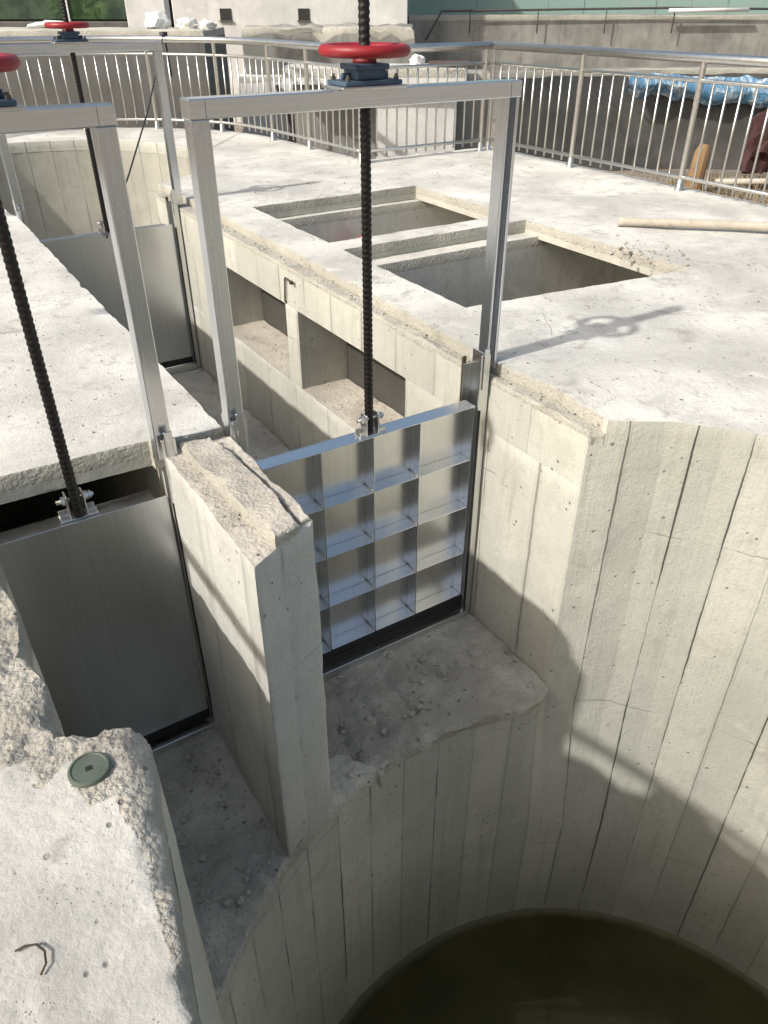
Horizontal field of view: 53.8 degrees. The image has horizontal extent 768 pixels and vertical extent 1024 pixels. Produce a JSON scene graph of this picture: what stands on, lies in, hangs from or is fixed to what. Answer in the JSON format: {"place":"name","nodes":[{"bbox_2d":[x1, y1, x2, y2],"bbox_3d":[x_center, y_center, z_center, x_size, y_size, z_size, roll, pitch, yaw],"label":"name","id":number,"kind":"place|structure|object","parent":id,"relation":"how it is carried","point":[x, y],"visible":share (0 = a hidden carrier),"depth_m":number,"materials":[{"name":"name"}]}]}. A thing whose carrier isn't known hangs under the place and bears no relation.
{"place":"outdoors","nodes":[
{"label":"outdoors","id":0,"kind":"place"},
{"bbox_2d":[145,11,170,28],"bbox_3d":[-3.773,-8.175,12.586,0.430,0.261,0.326,-19,38,-26],"label":"sack","id":1,"kind":"object","parent":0,"point":[157,20],"visible":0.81,"depth_m":12.49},
{"bbox_2d":[0,367,549,1013],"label":"channel floor","id":2,"kind":"structure","parent":0,"point":[226,933],"depth_m":4.11,"materials":[{"name":"concrete"}]},
{"bbox_2d":[0,0,200,373],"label":"sluice gate","id":3,"kind":"structure","parent":2,"relation":"on","point":[88,261],"depth_m":7.37,"materials":[{"name":"silver metal"}]},
{"bbox_2d":[106,32,171,237],"bbox_3d":[-2.892,-4.795,9.106,0.118,1.510,5.684,-4,34,-5],"label":"cable","id":4,"kind":"object","parent":3,"relation":"attached to","point":[162,34],"visible":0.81,"depth_m":9.08,"materials":[{"name":"black rubber"}]},
{"bbox_2d":[0,52,215,757],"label":"sluice gate","id":5,"kind":"structure","parent":2,"relation":"on","point":[98,592],"depth_m":3.37,"materials":[{"name":"silver metal"}]},
{"bbox_2d":[166,436,330,856],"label":"pier","id":6,"kind":"structure","parent":2,"relation":"on","point":[252,577],"depth_m":3.11,"materials":[{"name":"concrete"}]},
{"bbox_2d":[0,209,224,711],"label":"concrete slab","id":7,"kind":"structure","parent":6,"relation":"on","point":[113,457],"depth_m":3.82,"materials":[{"name":"grey concrete"}]},
{"bbox_2d":[179,0,521,681],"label":"sluice gate","id":8,"kind":"structure","parent":2,"relation":"on","point":[390,509],"depth_m":4.00,"materials":[{"name":"silver metal"}]},
{"bbox_2d":[329,755,389,787],"bbox_3d":[-0.145,1.409,4.027,0.337,0.211,0.122,4,34,7],"label":"mortar splash","id":9,"kind":"object","parent":2,"relation":"on","point":[346,762],"visible":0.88,"depth_m":3.97,"materials":[{"name":"concrete"}]},
{"bbox_2d":[3,154,758,905],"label":"concrete crumbs","id":10,"kind":"object","parent":2,"relation":"on","point":[267,840],"visible":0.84,"depth_m":3.97,"materials":[{"name":"grey concrete"}]},
{"bbox_2d":[155,192,619,682],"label":"channel wall","id":11,"kind":"structure","parent":2,"relation":"on","point":[533,460],"depth_m":4.75,"materials":[{"name":"concrete"}]},
{"bbox_2d":[261,288,287,336],"bbox_3d":[-0.812,-1.879,6.888,0.012,0.760,1.505,-19,38,-26],"label":"steel sheet","id":12,"kind":"object","parent":11,"relation":"attached to","point":[274,311],"depth_m":7.30,"materials":[{"name":"grey metal"}]},
{"bbox_2d":[284,277,293,303],"bbox_3d":[-0.736,-1.690,5.845,0.034,0.239,0.205,-13,36,-19],"label":"bent bar","id":13,"kind":"object","parent":11,"relation":"attached to","point":[290,281],"visible":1,"depth_m":5.85,"materials":[{"name":"metal"}]},
{"bbox_2d":[347,342,404,416],"bbox_3d":[0.126,-1.055,5.661,0.012,0.760,1.595,-19,38,-26],"label":"steel sheet","id":14,"kind":"object","parent":11,"relation":"attached to","point":[389,387],"visible":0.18,"depth_m":5.95,"materials":[{"name":"grey metal"}]},
{"bbox_2d":[6,127,767,461],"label":"concrete deck","id":15,"kind":"structure","parent":0,"point":[564,269],"depth_m":6.11,"materials":[{"name":"grey concrete"}]},
{"bbox_2d":[0,36,360,162],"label":"railing","id":16,"kind":"object","parent":15,"relation":"on","point":[305,46],"visible":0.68,"depth_m":10.73,"materials":[{"name":"silver metal"}]},
{"bbox_2d":[371,41,493,156],"bbox_3d":[0.535,-4.985,9.216,1.858,1.223,0.088,-19,38,-26],"label":"railing","id":17,"kind":"object","parent":15,"relation":"on","point":[486,47],"visible":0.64,"depth_m":9.23,"materials":[{"name":"silver metal"}]},
{"bbox_2d":[484,41,767,200],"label":"railing","id":18,"kind":"object","parent":15,"relation":"on","point":[704,59],"visible":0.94,"depth_m":7.88,"materials":[{"name":"silver metal"}]},
{"bbox_2d":[617,217,767,231],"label":"pole","id":19,"kind":"object","parent":15,"relation":"on","point":[704,224],"visible":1,"depth_m":6.38,"materials":[{"name":"brown wood"}]},
{"bbox_2d":[409,54,424,64],"bbox_3d":[0.448,-6.203,10.403,0.186,0.162,0.218,27,42,34],"label":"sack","id":20,"kind":"object","parent":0,"point":[415,59],"visible":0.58,"depth_m":10.35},
{"bbox_2d":[221,443,767,1023],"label":"round basin","id":21,"kind":"object","parent":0,"point":[621,769],"visible":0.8,"depth_m":4.44,"materials":[{"name":"concrete"}]},
{"bbox_2d":[338,908,767,1023],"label":"water","id":22,"kind":"structure","parent":21,"relation":"in","point":[547,966],"depth_m":5.20,"materials":[{"name":"liquid"}]},
{"bbox_2d":[234,116,767,204],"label":"yard ground","id":23,"kind":"structure","parent":0,"point":[730,174],"depth_m":14.98,"materials":[{"name":"grey concrete"}]},
{"bbox_2d":[0,0,174,27],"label":"glazed building","id":24,"kind":"structure","parent":23,"relation":"on","point":[92,13],"depth_m":20.17,"materials":[{"name":"glass"}]},
{"bbox_2d":[0,0,71,20],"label":"window","id":25,"kind":"structure","parent":24,"relation":"in","point":[9,9],"depth_m":20.17,"materials":[{"name":"green glass"}]},
{"bbox_2d":[67,0,126,18],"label":"window","id":26,"kind":"structure","parent":24,"relation":"in","point":[78,9],"depth_m":20.17,"materials":[{"name":"green glass"}]},
{"bbox_2d":[0,150,190,239],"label":"round tank","id":27,"kind":"object","parent":23,"relation":"on","point":[59,193],"visible":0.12,"depth_m":10.92,"materials":[{"name":"concrete"}]},
{"bbox_2d":[0,563,222,1023],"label":"broken wall","id":28,"kind":"structure","parent":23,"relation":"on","point":[96,902],"depth_m":1.69,"materials":[{"name":"concrete"}]},
{"bbox_2d":[15,943,46,974],"bbox_3d":[-0.704,0.892,1.525,0.086,0.010,0.035,20,39,27],"label":"wire","id":29,"kind":"object","parent":28,"relation":"on","point":[40,948],"visible":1,"depth_m":1.53,"materials":[{"name":"grey metal"}]},
{"bbox_2d":[67,752,113,787],"bbox_3d":[-0.740,0.652,1.905,0.117,0.030,0.117,-19,38,-26],"label":"metal cap","id":30,"kind":"object","parent":28,"relation":"on","point":[88,769],"visible":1,"depth_m":1.90,"materials":[{"name":"green metal"}]},
{"bbox_2d":[0,27,234,131],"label":"block wall","id":31,"kind":"structure","parent":23,"relation":"on","point":[90,69],"depth_m":12.20,"materials":[{"name":"concrete"}]},
{"bbox_2d":[26,20,63,28],"bbox_3d":[-5.598,-8.169,12.688,0.799,0.126,0.470,-19,38,-26],"label":"sack","id":32,"kind":"object","parent":31,"relation":"on","point":[36,25],"visible":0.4,"depth_m":12.53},
{"bbox_2d":[176,17,197,28],"bbox_3d":[-3.294,-8.188,12.683,0.404,0.166,0.326,-19,38,-26],"label":"sack","id":33,"kind":"object","parent":31,"relation":"on","point":[186,23],"visible":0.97,"depth_m":12.61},
{"bbox_2d":[199,19,216,28],"bbox_3d":[-2.936,-8.155,12.652,0.267,0.144,0.258,-19,38,-26],"label":"sack","id":34,"kind":"object","parent":31,"relation":"on","point":[205,24],"visible":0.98,"depth_m":12.60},
{"bbox_2d":[124,0,171,26],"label":"white panel","id":35,"kind":"object","parent":23,"relation":"on","point":[136,10],"visible":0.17,"depth_m":16.84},
{"bbox_2d":[238,74,293,140],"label":"wall","id":36,"kind":"structure","parent":23,"relation":"on","point":[242,90],"depth_m":14.79,"materials":[{"name":"concrete"}]},
{"bbox_2d":[275,85,291,126],"bbox_3d":[-1.733,-7.341,14.616,0.106,1.545,0.961,-27,42,-34],"label":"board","id":37,"kind":"object","parent":23,"relation":"on","point":[289,115],"visible":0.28,"depth_m":14.53,"materials":[{"name":"brown wood"}]},
{"bbox_2d":[171,0,407,121],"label":"building","id":38,"kind":"structure","parent":23,"relation":"on","point":[233,18],"depth_m":20.05,"materials":[{"name":"grey concrete"}]},
{"bbox_2d":[219,8,232,21],"bbox_3d":[-4.192,-13.205,20.134,0.360,0.300,0.250,0,34,0],"label":"window","id":39,"kind":"structure","parent":38,"relation":"in","point":[225,13],"depth_m":20.06,"materials":[{"name":"grey metal"}]},
{"bbox_2d":[297,8,310,21],"bbox_3d":[-2.122,-13.204,20.133,0.360,0.300,0.250,0,34,0],"label":"window","id":40,"kind":"structure","parent":38,"relation":"in","point":[303,13],"depth_m":20.06,"materials":[{"name":"grey metal"}]},
{"bbox_2d":[288,116,295,142],"bbox_3d":[-1.659,-7.472,14.527,0.187,1.883,1.015,26,42,33],"label":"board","id":41,"kind":"object","parent":23,"relation":"on","point":[290,139],"visible":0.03,"depth_m":14.52,"materials":[{"name":"brown wood"}]},
{"bbox_2d":[241,22,415,74],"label":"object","id":42,"kind":"structure","parent":23,"relation":"on","point":[348,32],"depth_m":19.18,"materials":[{"name":"stone"}]},
{"bbox_2d":[281,63,489,158],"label":"ledge block","id":43,"kind":"structure","parent":23,"relation":"on","point":[381,114],"depth_m":10.89,"materials":[{"name":"concrete"}]},
{"bbox_2d":[429,61,469,63],"bbox_3d":[0.904,-6.188,10.450,0.560,0.055,0.250,0,34,0],"label":"plank","id":44,"kind":"object","parent":43,"relation":"on","point":[434,62],"visible":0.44,"depth_m":10.37,"materials":[{"name":"brown wood"}]},
{"bbox_2d":[408,14,767,115],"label":"grey bank","id":45,"kind":"structure","parent":23,"relation":"on","point":[741,34],"depth_m":21.59,"materials":[{"name":"concrete"}]},
{"bbox_2d":[425,7,767,40],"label":"pipe rail","id":46,"kind":"object","parent":45,"relation":"on","point":[547,9],"visible":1,"depth_m":21.06,"materials":[{"name":"metal"}]},
{"bbox_2d":[668,7,748,12],"bbox_3d":[9.007,-13.918,20.999,2.200,0.120,0.100,0,34,0],"label":"pipe","id":47,"kind":"object","parent":46,"relation":"attached to","point":[738,9],"visible":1,"depth_m":20.97,"materials":[{"name":"white plastic"}]},
{"bbox_2d":[408,0,767,14],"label":"green sheeting","id":48,"kind":"object","parent":23,"relation":"on","point":[424,7],"depth_m":25.37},
{"bbox_2d":[495,66,767,170],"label":"dark wall","id":49,"kind":"structure","parent":23,"relation":"on","point":[740,129],"depth_m":14.71,"materials":[{"name":"concrete"}]},
{"bbox_2d":[625,72,767,107],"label":"tarpaulin","id":50,"kind":"object","parent":49,"relation":"on","point":[748,96],"visible":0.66,"depth_m":14.35,"materials":[{"name":"blue plastic"}]},
{"bbox_2d":[623,169,767,203],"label":"dry weeds","id":51,"kind":"object","parent":23,"relation":"on","point":[734,196],"visible":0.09,"depth_m":13.26,"materials":[{"name":"beige plant"}]},
{"bbox_2d":[714,178,767,184],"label":"timber","id":52,"kind":"object","parent":51,"relation":"on","point":[759,181],"visible":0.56,"depth_m":12.97,"materials":[{"name":"brown wood"}]},
{"bbox_2d":[738,108,767,173],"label":"maroon sheet","id":53,"kind":"object","parent":51,"relation":"on","point":[752,143],"visible":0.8,"depth_m":13.36,"materials":[{"name":"red fabric"}]},
{"bbox_2d":[686,144,710,189],"bbox_3d":[5.469,-5.960,13.227,0.333,0.868,0.296,-19,38,-26],"label":"post","id":54,"kind":"object","parent":23,"relation":"on","point":[703,160],"visible":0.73,"depth_m":13.10,"materials":[{"name":"orange wood"}]}
]}

